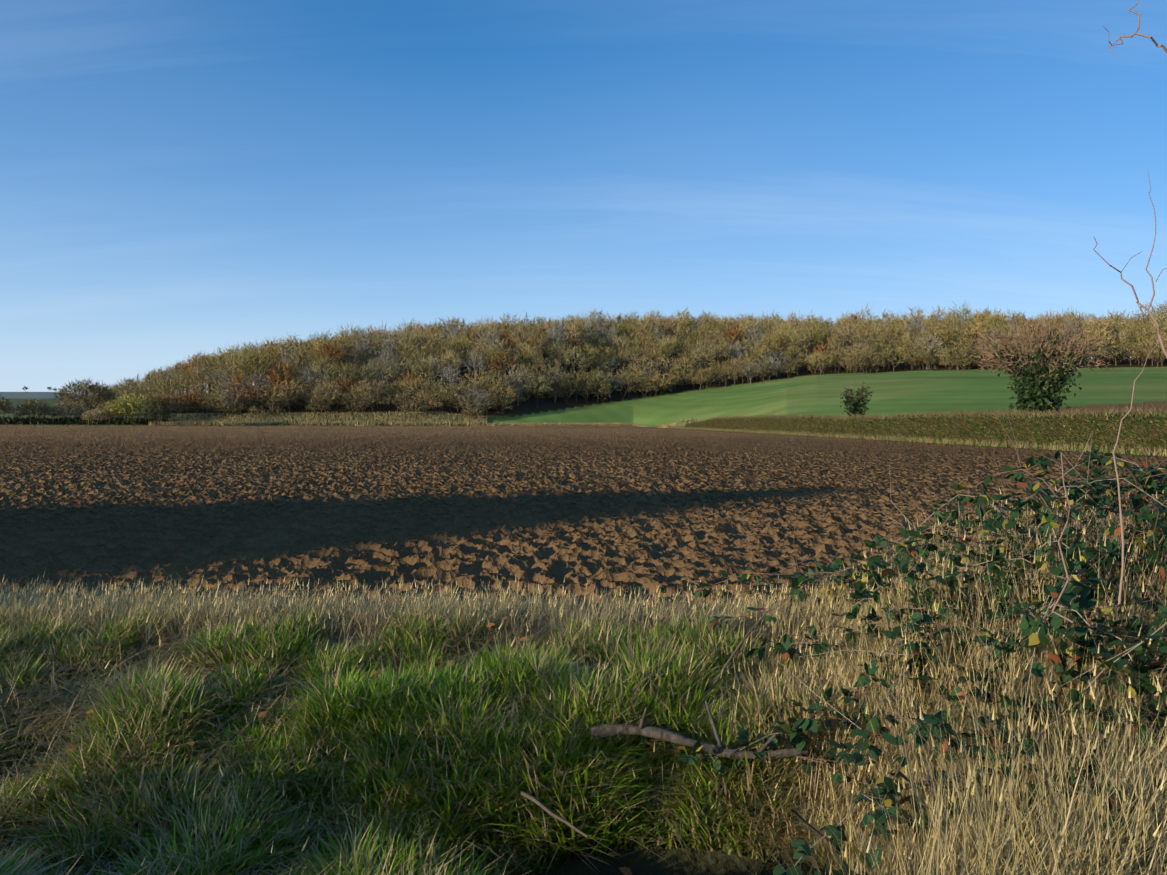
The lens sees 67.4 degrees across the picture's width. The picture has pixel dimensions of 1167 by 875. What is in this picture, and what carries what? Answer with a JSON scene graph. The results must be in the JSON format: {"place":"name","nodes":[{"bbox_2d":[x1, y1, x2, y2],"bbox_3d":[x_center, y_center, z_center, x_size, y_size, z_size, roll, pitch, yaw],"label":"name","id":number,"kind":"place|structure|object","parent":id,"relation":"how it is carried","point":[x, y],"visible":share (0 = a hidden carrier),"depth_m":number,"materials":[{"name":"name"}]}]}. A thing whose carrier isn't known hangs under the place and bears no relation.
{"place":"outdoors","nodes":[
{"label":"outdoors","id":0,"kind":"place"},
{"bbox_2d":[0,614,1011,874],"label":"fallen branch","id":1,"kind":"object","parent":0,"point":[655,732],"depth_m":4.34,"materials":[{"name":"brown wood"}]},
{"bbox_2d":[0,486,1166,874],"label":"verge grass","id":2,"kind":"structure","parent":0,"point":[388,804],"depth_m":4.37,"materials":[{"name":"green plant"}]},
{"bbox_2d":[658,414,1166,874],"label":"bramble","id":3,"kind":"object","parent":2,"relation":"on","point":[1085,600],"depth_m":4.50,"materials":[{"name":"green plant"}]},
{"bbox_2d":[0,355,1166,874],"bbox_3d":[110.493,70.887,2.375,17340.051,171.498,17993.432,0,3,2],"label":"terrain","id":4,"kind":"structure","parent":0,"point":[612,509],"depth_m":18.85,"materials":[{"name":"brown soil"}]},
{"bbox_2d":[0,313,1115,427],"bbox_3d":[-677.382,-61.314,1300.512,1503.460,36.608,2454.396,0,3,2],"label":"field trees","id":5,"kind":"object","parent":4,"relation":"on","point":[160,415],"visible":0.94,"depth_m":245.99,"materials":[{"name":"green plant"}]},
{"bbox_2d":[71,299,1166,419],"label":"wood trees","id":6,"kind":"object","parent":4,"relation":"on","point":[452,347],"visible":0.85,"depth_m":299.01,"materials":[{"name":"brown plant"}]},
{"bbox_2d":[219,611,1063,864],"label":"sticks","id":7,"kind":"object","parent":4,"relation":"on","point":[556,816],"visible":0.46,"depth_m":3.74,"materials":[{"name":"brown wood"}]},
{"bbox_2d":[654,405,1166,455],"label":"grass strip","id":8,"kind":"object","parent":4,"relation":"on","point":[883,419],"depth_m":54.75,"materials":[{"name":"green plant"}]},
{"bbox_2d":[840,330,1094,418],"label":"bushes","id":9,"kind":"object","parent":4,"relation":"on","point":[1039,394],"visible":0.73,"depth_m":52.62,"materials":[{"name":"green plant"}]},
{"bbox_2d":[1052,0,1166,622],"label":"bare branches","id":10,"kind":"object","parent":4,"relation":"on","point":[1165,354],"visible":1,"depth_m":2.49,"materials":[{"name":"brown plant"}]},
{"bbox_2d":[0,0,1166,393],"label":"sky","id":11,"kind":"structure","parent":0,"point":[179,179],"materials":[{"name":"blue"}]}
]}

